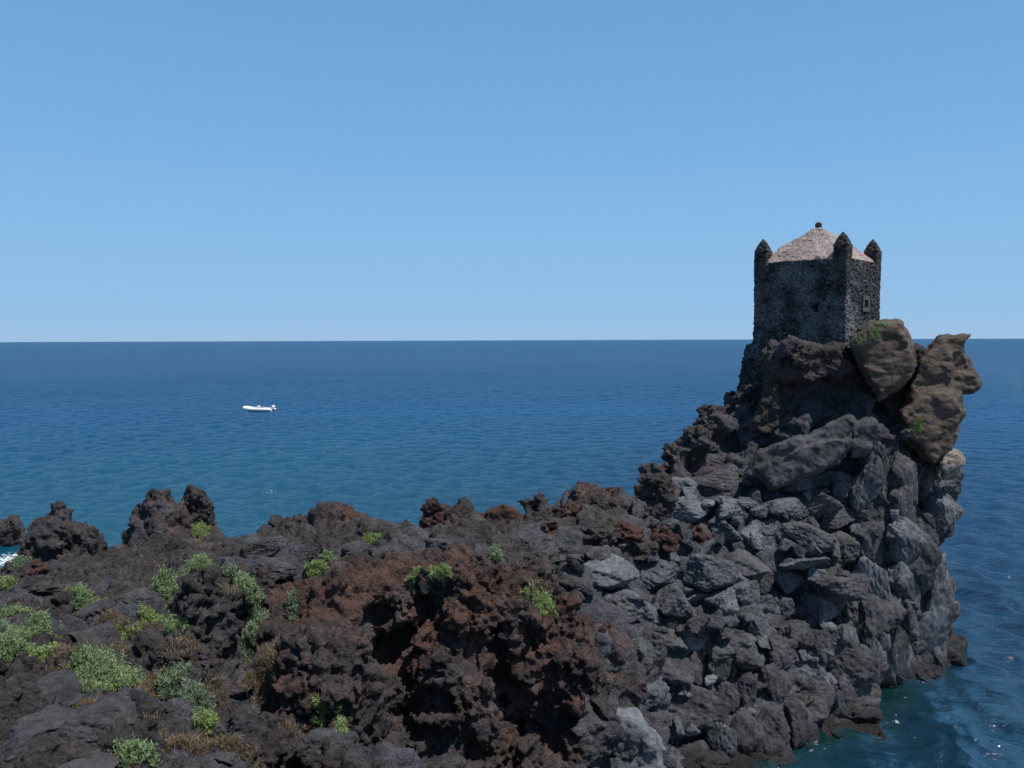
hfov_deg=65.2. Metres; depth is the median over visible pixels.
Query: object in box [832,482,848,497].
stone
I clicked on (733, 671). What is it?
stone
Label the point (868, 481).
boulder
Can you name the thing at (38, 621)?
shrub
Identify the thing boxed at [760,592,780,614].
boulder
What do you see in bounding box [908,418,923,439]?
shrub
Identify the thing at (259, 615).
shrub
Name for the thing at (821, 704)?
boulder
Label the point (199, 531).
shrub
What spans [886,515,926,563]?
boulder
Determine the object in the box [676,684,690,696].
stone
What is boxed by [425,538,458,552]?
rock
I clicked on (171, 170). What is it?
sky
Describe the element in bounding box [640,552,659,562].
stone
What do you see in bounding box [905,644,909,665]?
boulder
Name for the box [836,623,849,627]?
stone
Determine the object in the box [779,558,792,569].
stone
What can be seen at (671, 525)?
stone
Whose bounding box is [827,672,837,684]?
stone
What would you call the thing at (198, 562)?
shrub
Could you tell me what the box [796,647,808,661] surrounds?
stone
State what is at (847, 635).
boulder
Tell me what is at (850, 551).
boulder
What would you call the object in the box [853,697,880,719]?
rock
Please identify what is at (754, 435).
rock
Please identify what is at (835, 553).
stone
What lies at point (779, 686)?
boulder
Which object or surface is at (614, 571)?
boulder
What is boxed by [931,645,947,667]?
boulder
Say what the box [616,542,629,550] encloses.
stone
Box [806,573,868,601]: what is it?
boulder
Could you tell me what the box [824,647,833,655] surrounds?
stone
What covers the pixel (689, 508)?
boulder
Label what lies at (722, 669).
boulder
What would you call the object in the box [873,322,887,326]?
shrub
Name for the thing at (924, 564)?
boulder
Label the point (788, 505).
boulder
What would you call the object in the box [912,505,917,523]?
boulder
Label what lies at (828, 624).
stone
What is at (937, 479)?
boulder
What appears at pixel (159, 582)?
shrub
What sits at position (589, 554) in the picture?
rock
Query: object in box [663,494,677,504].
stone
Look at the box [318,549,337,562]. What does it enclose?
shrub
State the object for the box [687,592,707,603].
boulder
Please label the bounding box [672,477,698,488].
boulder
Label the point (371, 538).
shrub
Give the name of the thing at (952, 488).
boulder
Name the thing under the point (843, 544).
stone
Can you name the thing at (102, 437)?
sea
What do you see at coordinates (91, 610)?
rock
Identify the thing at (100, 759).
rock
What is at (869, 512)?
boulder
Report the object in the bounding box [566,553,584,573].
stone
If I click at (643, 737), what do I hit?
rock
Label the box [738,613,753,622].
stone
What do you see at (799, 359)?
rock
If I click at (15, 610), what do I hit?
shrub
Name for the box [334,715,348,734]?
shrub
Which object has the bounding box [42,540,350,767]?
dry grass
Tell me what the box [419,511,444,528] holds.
rock
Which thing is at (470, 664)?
foreground terrain
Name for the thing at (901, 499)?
boulder
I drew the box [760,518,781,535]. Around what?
boulder
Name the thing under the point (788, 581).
boulder
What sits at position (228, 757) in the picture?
rock
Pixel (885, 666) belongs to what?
stone
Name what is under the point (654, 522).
stone
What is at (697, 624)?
stone
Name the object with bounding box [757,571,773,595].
boulder
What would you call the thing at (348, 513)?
rock
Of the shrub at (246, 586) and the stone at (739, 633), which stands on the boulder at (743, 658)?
the stone at (739, 633)
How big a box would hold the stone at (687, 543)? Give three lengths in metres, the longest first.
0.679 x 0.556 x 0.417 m
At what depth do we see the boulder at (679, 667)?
30.96 m
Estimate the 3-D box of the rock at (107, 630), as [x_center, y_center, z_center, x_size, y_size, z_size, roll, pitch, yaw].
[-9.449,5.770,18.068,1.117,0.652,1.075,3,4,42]
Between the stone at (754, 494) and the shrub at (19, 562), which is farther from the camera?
the stone at (754, 494)
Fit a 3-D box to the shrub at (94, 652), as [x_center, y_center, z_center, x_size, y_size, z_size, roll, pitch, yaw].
[-8.316,5.485,15.923,1.045,0.706,0.737,0,3,0]
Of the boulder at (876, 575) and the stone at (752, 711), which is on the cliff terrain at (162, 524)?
the boulder at (876, 575)
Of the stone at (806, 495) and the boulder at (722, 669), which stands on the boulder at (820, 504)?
the stone at (806, 495)
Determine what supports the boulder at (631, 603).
on the cliff terrain at (162, 524)
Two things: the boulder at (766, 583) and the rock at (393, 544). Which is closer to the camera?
the rock at (393, 544)
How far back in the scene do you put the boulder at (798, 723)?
31.30 m
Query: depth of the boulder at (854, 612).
36.85 m
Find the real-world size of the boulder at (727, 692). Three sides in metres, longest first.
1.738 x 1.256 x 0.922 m
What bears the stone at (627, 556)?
on the cliff terrain at (162, 524)
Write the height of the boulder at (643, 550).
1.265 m
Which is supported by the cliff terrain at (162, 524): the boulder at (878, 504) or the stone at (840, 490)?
the boulder at (878, 504)
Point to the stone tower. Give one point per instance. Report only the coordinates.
(819, 284)
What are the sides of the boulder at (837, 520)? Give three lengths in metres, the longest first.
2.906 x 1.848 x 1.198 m
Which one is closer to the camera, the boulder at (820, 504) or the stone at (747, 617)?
the stone at (747, 617)
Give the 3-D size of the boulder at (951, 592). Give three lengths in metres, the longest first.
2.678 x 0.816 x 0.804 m
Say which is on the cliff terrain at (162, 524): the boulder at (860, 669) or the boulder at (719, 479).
the boulder at (719, 479)
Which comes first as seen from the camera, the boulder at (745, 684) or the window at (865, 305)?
the boulder at (745, 684)
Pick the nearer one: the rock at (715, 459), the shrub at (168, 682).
the shrub at (168, 682)
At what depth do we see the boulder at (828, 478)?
39.63 m
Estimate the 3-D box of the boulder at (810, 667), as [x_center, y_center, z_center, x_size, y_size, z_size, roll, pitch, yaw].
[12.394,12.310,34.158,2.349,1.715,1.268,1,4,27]
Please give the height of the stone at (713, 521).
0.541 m
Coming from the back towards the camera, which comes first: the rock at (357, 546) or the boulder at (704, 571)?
the boulder at (704, 571)
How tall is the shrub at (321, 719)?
1.052 m
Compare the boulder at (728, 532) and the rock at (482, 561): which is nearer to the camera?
the rock at (482, 561)
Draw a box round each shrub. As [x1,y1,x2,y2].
[0,573,17,590]
[0,599,31,618]
[0,607,62,640]
[0,627,34,661]
[11,553,32,571]
[28,641,62,663]
[63,582,107,616]
[66,640,117,673]
[74,650,148,692]
[103,731,162,767]
[116,621,142,639]
[137,601,162,623]
[150,559,177,590]
[150,658,192,700]
[157,575,178,600]
[162,610,188,633]
[172,677,215,714]
[179,552,214,575]
[191,520,211,540]
[192,707,221,738]
[220,562,243,580]
[230,568,261,603]
[240,620,258,661]
[243,588,269,629]
[284,586,298,621]
[302,691,345,733]
[304,557,328,578]
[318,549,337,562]
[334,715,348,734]
[361,531,380,545]
[405,565,419,591]
[427,562,452,582]
[484,543,504,561]
[519,577,558,617]
[853,331,862,344]
[868,325,880,341]
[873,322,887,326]
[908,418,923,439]
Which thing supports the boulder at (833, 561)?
on the cliff terrain at (162, 524)
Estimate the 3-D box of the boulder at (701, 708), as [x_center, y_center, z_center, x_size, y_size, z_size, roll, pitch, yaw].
[6.711,12.538,31.114,3.257,2.131,1.414,0,-4,10]
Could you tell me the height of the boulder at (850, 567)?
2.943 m
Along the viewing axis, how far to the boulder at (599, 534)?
32.18 m
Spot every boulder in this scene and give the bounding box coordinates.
[579,522,616,545]
[584,553,639,589]
[602,589,657,624]
[612,520,644,546]
[626,538,659,561]
[631,498,646,517]
[638,639,667,682]
[639,559,678,589]
[640,474,677,501]
[644,503,673,526]
[646,675,669,708]
[650,526,680,555]
[652,583,696,619]
[653,622,688,649]
[655,613,661,624]
[660,649,699,684]
[668,684,728,736]
[670,746,683,767]
[671,493,708,522]
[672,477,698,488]
[673,522,693,544]
[681,553,737,589]
[684,621,706,652]
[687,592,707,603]
[689,648,706,685]
[691,464,740,496]
[691,525,711,543]
[703,586,738,614]
[704,627,756,661]
[705,722,736,758]
[706,519,743,544]
[706,646,731,682]
[714,496,742,519]
[716,680,739,715]
[722,549,770,579]
[730,705,764,756]
[731,644,763,672]
[732,580,760,604]
[734,669,756,707]
[735,496,760,510]
[738,477,765,489]
[739,519,762,550]
[739,603,771,636]
[752,543,777,572]
[755,707,788,756]
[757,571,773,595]
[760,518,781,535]
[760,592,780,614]
[760,663,792,704]
[761,496,806,517]
[763,634,798,669]
[773,567,805,593]
[777,557,830,570]
[777,593,794,614]
[777,619,814,649]
[780,477,811,492]
[782,522,836,552]
[783,701,811,749]
[794,654,830,684]
[797,679,837,721]
[799,489,843,518]
[799,592,840,624]
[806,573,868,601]
[809,629,838,663]
[818,469,852,489]
[820,503,854,532]
[827,644,879,692]
[828,542,839,565]
[830,531,859,562]
[834,644,882,719]
[836,497,848,504]
[837,625,860,649]
[840,606,858,628]
[844,541,890,573]
[845,520,884,567]
[847,456,884,512]
[848,491,901,529]
[850,601,859,605]
[853,556,890,601]
[856,590,906,645]
[859,441,889,476]
[864,599,897,686]
[867,636,886,686]
[873,475,889,509]
[883,561,920,611]
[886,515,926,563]
[887,451,917,505]
[887,482,913,520]
[888,449,899,460]
[888,625,908,683]
[899,445,914,462]
[900,597,920,637]
[901,627,921,678]
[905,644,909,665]
[907,524,941,598]
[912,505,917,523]
[913,457,927,482]
[915,451,941,489]
[916,508,939,544]
[917,492,922,509]
[918,463,932,506]
[918,583,960,653]
[923,487,963,536]
[923,575,938,610]
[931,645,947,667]
[932,553,949,591]
[939,470,964,500]
[948,572,956,592]
[948,575,954,600]
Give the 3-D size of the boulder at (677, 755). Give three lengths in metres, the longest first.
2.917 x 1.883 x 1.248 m
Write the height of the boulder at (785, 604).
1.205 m
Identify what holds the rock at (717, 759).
on the cliff terrain at (162, 524)
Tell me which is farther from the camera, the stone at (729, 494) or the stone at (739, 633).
the stone at (729, 494)
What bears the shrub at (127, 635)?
on the foreground terrain at (470, 664)
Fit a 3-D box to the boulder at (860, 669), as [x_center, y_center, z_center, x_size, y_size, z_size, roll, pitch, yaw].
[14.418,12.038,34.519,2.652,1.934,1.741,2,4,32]
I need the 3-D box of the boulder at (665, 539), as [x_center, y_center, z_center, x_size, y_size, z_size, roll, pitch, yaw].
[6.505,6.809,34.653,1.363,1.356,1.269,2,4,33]
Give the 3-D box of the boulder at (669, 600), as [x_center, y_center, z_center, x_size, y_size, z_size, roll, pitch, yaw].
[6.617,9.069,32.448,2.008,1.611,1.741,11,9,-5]
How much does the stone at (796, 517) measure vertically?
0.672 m
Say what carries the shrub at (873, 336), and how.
on the rock at (886, 361)
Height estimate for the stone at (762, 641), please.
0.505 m
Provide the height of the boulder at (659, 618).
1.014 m
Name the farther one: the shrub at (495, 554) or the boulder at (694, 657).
the boulder at (694, 657)
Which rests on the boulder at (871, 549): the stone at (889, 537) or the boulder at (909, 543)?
the stone at (889, 537)
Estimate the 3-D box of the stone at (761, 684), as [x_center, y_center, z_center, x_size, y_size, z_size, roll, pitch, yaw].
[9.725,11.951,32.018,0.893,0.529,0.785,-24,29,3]
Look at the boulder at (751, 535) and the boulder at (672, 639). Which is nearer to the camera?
the boulder at (672, 639)
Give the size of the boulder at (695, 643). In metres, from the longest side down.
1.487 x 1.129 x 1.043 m
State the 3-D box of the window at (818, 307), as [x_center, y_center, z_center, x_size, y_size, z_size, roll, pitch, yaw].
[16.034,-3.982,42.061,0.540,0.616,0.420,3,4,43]
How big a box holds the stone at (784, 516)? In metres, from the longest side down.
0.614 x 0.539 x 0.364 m
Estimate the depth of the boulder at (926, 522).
40.46 m
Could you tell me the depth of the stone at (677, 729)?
25.97 m
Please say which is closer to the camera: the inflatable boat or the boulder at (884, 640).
the boulder at (884, 640)
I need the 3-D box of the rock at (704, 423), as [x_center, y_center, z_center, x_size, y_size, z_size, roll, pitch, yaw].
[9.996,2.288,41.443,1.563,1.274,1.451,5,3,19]
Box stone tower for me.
[735,222,881,393]
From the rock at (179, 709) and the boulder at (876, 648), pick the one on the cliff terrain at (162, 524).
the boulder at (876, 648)
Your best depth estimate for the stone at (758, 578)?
35.05 m
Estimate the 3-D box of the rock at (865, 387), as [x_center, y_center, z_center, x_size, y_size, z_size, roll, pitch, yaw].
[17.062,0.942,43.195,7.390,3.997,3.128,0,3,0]
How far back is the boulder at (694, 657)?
31.70 m
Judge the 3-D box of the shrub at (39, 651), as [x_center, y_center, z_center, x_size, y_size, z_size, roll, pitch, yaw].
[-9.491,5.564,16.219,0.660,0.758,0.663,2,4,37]
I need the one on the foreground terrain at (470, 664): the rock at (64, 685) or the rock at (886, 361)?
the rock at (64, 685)
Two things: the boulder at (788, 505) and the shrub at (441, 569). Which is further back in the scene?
the boulder at (788, 505)
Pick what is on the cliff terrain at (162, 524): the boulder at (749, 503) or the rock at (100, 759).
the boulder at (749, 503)
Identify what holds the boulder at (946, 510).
on the cliff terrain at (162, 524)
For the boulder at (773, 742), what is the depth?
30.60 m
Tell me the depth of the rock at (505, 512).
33.75 m
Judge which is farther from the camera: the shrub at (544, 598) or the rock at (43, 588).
the rock at (43, 588)
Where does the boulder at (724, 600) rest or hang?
on the boulder at (725, 648)
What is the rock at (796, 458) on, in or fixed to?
on the cliff terrain at (162, 524)
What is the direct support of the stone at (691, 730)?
on the cliff terrain at (162, 524)
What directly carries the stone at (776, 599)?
on the boulder at (766, 600)
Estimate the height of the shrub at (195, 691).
0.889 m
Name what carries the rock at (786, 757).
in the sea
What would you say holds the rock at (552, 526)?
on the cliff terrain at (162, 524)
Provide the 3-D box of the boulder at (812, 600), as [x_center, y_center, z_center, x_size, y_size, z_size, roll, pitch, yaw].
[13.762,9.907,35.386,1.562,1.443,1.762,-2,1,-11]
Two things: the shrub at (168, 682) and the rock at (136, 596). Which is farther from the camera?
the rock at (136, 596)
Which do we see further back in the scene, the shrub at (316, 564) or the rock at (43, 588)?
the rock at (43, 588)
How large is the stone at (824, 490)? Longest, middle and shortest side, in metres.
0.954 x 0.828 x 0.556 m
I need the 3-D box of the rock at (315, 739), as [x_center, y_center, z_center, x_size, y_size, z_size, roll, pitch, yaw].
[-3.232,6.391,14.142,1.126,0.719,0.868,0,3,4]
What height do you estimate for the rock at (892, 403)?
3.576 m
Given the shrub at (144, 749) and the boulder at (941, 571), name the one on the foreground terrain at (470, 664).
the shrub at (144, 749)
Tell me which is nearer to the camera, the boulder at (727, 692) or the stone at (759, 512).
the boulder at (727, 692)
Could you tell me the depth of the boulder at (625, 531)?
32.91 m
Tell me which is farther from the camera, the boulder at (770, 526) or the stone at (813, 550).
the boulder at (770, 526)
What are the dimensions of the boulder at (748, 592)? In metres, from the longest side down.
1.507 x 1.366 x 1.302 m
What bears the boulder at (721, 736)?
on the cliff terrain at (162, 524)
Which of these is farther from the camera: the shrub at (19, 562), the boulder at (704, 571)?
the shrub at (19, 562)
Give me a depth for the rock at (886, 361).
38.95 m
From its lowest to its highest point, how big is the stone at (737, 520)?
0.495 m
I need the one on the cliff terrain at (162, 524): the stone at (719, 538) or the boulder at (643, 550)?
the stone at (719, 538)
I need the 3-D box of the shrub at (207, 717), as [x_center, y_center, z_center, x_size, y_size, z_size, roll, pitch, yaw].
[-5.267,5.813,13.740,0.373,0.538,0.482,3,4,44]
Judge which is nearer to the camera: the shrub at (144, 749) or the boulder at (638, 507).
the shrub at (144, 749)
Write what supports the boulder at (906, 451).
on the cliff terrain at (162, 524)
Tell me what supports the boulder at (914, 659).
on the cliff terrain at (162, 524)
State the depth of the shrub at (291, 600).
19.26 m
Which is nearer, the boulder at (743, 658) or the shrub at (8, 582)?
the shrub at (8, 582)
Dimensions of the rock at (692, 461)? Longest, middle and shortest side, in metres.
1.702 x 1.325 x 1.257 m
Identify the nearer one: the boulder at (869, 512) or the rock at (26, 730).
the rock at (26, 730)
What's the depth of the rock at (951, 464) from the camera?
40.04 m
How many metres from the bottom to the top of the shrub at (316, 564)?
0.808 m
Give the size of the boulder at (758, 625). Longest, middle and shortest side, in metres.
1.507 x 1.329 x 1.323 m
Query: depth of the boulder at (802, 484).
38.24 m
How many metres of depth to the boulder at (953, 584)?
44.97 m
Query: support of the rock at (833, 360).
on the cliff terrain at (162, 524)
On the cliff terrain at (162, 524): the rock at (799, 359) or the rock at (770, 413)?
the rock at (770, 413)
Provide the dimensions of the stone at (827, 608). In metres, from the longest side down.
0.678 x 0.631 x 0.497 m
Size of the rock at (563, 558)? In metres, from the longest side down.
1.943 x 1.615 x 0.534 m
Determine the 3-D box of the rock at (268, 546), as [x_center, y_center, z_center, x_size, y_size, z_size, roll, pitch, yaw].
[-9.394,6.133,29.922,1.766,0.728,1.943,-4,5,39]
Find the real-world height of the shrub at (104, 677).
0.838 m
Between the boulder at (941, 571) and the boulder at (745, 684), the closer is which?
the boulder at (745, 684)
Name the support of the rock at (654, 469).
on the cliff terrain at (162, 524)
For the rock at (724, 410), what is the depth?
43.69 m
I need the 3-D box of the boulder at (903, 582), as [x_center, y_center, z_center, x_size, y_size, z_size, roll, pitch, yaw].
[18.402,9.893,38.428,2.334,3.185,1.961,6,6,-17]
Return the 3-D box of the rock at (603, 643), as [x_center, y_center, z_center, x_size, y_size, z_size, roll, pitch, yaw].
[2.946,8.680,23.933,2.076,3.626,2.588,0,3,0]
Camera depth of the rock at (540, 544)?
30.53 m
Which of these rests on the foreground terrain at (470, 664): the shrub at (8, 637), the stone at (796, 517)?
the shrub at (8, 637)
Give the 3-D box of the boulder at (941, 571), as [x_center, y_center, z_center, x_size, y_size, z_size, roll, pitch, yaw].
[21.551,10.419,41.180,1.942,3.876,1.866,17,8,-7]
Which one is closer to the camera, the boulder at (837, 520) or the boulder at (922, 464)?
the boulder at (837, 520)
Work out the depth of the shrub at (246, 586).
18.39 m
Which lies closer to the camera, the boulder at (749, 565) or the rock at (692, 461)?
the boulder at (749, 565)
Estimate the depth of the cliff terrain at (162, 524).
34.89 m
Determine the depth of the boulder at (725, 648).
31.79 m
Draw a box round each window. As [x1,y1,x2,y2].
[810,302,820,313]
[861,295,869,311]
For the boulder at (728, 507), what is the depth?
36.83 m
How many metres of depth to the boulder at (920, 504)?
41.40 m
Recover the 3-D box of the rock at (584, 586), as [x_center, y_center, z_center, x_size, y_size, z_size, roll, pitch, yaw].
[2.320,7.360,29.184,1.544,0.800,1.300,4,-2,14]
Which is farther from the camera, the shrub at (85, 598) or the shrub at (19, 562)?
the shrub at (19, 562)
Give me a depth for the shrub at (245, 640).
18.03 m
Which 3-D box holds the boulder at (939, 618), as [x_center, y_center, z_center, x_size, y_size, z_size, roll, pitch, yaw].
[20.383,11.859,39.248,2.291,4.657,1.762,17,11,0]
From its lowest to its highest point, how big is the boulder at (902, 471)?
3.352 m
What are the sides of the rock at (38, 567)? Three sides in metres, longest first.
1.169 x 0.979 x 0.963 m
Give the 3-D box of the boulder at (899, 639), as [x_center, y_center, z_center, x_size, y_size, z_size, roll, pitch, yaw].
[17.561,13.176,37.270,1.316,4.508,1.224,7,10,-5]
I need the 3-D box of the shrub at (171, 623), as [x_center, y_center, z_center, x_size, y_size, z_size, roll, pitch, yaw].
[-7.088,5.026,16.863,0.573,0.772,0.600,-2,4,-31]
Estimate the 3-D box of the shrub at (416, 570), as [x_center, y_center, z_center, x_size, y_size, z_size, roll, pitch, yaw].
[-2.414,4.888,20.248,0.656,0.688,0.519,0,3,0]
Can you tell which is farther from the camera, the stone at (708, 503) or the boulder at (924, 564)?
the boulder at (924, 564)
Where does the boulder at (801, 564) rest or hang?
on the cliff terrain at (162, 524)
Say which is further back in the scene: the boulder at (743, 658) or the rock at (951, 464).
the rock at (951, 464)
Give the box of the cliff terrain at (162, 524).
[0,334,967,767]
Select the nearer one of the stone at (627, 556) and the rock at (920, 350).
the stone at (627, 556)
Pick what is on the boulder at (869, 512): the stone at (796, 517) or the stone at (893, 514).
the stone at (893, 514)
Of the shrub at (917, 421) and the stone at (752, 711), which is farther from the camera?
the shrub at (917, 421)
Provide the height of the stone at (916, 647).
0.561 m
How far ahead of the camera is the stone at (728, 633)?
31.66 m
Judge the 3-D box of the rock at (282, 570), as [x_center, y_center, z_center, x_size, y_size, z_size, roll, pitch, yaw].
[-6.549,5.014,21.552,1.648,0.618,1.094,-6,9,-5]
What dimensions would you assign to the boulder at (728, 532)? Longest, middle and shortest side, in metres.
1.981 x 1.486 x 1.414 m
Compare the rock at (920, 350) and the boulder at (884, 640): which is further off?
the rock at (920, 350)
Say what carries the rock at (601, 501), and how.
on the cliff terrain at (162, 524)
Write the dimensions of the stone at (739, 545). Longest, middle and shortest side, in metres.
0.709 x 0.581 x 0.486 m
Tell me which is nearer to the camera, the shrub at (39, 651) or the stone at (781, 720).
the shrub at (39, 651)
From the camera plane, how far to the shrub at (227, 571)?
18.33 m
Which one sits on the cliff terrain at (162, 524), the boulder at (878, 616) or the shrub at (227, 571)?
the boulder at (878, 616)
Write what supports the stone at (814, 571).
on the boulder at (829, 587)
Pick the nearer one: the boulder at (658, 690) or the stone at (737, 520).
the boulder at (658, 690)
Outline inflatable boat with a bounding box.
[242,404,275,410]
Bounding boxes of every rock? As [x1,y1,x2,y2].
[0,514,26,546]
[3,704,77,762]
[20,558,51,576]
[21,580,69,597]
[36,668,83,704]
[56,749,120,767]
[59,519,89,552]
[59,692,138,741]
[69,620,120,648]
[75,599,115,617]
[114,587,162,605]
[121,484,215,544]
[148,640,187,668]
[163,702,183,721]
[211,734,239,765]
[239,535,286,558]
[248,556,297,584]
[292,727,359,759]
[340,510,360,519]
[340,540,373,555]
[371,534,408,555]
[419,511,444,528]
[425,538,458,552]
[475,552,491,567]
[484,504,523,522]
[515,531,555,558]
[541,520,558,533]
[551,555,583,563]
[557,502,580,518]
[559,575,595,596]
[584,546,622,560]
[590,493,616,510]
[590,623,629,672]
[610,706,666,767]
[633,484,652,498]
[637,462,667,484]
[660,462,670,473]
[685,449,700,469]
[692,416,719,436]
[697,449,728,466]
[700,749,734,767]
[716,404,734,414]
[743,414,881,491]
[748,422,765,438]
[751,379,786,435]
[761,340,857,386]
[761,743,796,765]
[783,346,812,369]
[784,379,883,411]
[821,728,841,737]
[849,318,916,401]
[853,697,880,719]
[881,382,908,420]
[898,333,982,467]
[915,343,925,360]
[938,448,965,479]
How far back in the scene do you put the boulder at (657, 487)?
37.14 m
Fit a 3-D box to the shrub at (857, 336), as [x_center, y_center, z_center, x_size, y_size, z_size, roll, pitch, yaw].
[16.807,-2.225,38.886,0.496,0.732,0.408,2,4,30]
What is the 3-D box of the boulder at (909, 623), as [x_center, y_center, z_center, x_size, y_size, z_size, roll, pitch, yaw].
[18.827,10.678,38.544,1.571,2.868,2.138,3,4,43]
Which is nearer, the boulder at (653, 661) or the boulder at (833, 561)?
the boulder at (653, 661)
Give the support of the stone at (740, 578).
on the cliff terrain at (162, 524)
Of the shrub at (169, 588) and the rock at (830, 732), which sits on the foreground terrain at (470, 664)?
the shrub at (169, 588)
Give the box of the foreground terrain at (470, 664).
[0,541,676,767]
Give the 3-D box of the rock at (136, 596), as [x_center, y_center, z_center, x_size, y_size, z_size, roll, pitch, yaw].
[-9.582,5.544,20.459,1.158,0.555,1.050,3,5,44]
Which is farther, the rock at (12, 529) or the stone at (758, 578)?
the rock at (12, 529)
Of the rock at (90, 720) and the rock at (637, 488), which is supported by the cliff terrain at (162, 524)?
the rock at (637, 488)
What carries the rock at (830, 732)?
in the sea
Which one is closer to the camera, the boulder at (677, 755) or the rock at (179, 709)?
the rock at (179, 709)
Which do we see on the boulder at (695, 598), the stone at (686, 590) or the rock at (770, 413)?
the stone at (686, 590)
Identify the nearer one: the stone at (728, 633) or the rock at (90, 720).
the rock at (90, 720)
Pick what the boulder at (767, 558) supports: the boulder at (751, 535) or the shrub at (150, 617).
the boulder at (751, 535)
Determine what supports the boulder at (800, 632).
on the boulder at (810, 667)
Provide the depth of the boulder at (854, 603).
36.97 m
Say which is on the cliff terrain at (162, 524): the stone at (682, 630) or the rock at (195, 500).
the rock at (195, 500)
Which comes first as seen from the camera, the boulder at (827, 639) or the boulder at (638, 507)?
the boulder at (827, 639)
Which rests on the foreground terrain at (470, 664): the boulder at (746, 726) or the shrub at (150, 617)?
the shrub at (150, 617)
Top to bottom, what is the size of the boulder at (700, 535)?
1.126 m
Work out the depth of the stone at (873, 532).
38.15 m
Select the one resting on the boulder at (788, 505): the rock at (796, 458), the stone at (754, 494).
the stone at (754, 494)
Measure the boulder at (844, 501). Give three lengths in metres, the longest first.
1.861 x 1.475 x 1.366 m
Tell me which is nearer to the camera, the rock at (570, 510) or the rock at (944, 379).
the rock at (570, 510)
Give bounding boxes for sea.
[0,339,1023,767]
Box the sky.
[0,0,1023,341]
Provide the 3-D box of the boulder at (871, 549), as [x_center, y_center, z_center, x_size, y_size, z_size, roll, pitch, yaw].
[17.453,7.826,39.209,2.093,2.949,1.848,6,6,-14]
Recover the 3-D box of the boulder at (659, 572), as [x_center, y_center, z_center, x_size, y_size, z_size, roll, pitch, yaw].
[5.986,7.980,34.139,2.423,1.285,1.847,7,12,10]
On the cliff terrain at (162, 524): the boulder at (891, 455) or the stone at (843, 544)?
the boulder at (891, 455)
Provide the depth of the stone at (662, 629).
27.56 m
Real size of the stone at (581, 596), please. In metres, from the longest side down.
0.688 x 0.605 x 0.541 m
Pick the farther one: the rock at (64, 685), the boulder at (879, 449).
the boulder at (879, 449)
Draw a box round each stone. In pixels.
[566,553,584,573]
[579,591,584,600]
[594,545,610,560]
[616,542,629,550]
[622,551,632,562]
[631,637,646,658]
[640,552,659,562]
[650,518,659,525]
[653,626,668,633]
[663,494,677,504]
[664,521,679,529]
[668,552,680,562]
[671,716,684,737]
[675,624,689,636]
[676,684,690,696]
[681,487,696,496]
[681,539,693,548]
[681,586,692,594]
[685,723,700,736]
[687,613,710,633]
[702,499,714,506]
[704,674,717,685]
[707,516,720,525]
[707,658,715,671]
[713,533,724,545]
[718,492,732,496]
[722,628,734,638]
[729,515,743,525]
[729,663,736,677]
[732,541,744,550]
[734,629,745,636]
[735,571,748,582]
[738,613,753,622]
[739,707,756,715]
[748,488,761,504]
[749,576,762,580]
[750,506,768,517]
[752,671,766,691]
[756,635,770,648]
[762,593,778,603]
[775,714,790,731]
[777,538,792,550]
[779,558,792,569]
[780,513,788,519]
[789,516,803,519]
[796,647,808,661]
[802,489,811,502]
[806,541,822,557]
[807,566,825,577]
[814,488,830,493]
[816,603,832,612]
[817,620,837,629]
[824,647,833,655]
[827,547,840,557]
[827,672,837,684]
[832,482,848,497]
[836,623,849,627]
[837,568,848,576]
[840,540,846,547]
[866,526,879,538]
[880,661,888,671]
[883,529,895,542]
[887,509,899,520]
[911,642,921,653]
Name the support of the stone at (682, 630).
on the boulder at (672, 639)
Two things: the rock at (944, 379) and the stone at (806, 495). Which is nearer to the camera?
the stone at (806, 495)
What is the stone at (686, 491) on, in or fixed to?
on the cliff terrain at (162, 524)
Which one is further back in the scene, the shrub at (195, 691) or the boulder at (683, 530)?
the boulder at (683, 530)
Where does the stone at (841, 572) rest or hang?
on the boulder at (829, 587)
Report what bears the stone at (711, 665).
on the boulder at (722, 669)
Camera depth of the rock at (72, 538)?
42.58 m
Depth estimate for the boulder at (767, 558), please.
35.85 m
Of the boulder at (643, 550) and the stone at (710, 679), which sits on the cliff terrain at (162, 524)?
the stone at (710, 679)
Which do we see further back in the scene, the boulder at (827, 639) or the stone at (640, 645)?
the boulder at (827, 639)
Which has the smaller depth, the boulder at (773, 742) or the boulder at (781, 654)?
the boulder at (773, 742)
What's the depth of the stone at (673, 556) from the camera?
33.88 m
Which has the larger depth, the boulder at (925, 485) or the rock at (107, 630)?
the boulder at (925, 485)
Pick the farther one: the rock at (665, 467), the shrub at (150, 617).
the rock at (665, 467)
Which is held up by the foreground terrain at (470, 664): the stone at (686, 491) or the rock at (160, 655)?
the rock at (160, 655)
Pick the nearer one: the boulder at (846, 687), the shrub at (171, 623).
the shrub at (171, 623)
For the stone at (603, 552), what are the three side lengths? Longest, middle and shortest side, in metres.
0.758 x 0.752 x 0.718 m
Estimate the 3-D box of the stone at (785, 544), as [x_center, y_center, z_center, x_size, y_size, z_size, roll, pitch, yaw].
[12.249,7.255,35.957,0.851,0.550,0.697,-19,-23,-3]
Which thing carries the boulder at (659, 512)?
on the cliff terrain at (162, 524)
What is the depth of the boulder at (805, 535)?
35.86 m
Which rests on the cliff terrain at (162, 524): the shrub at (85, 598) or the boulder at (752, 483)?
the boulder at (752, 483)
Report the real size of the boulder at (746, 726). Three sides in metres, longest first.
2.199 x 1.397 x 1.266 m
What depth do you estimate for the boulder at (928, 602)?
38.41 m

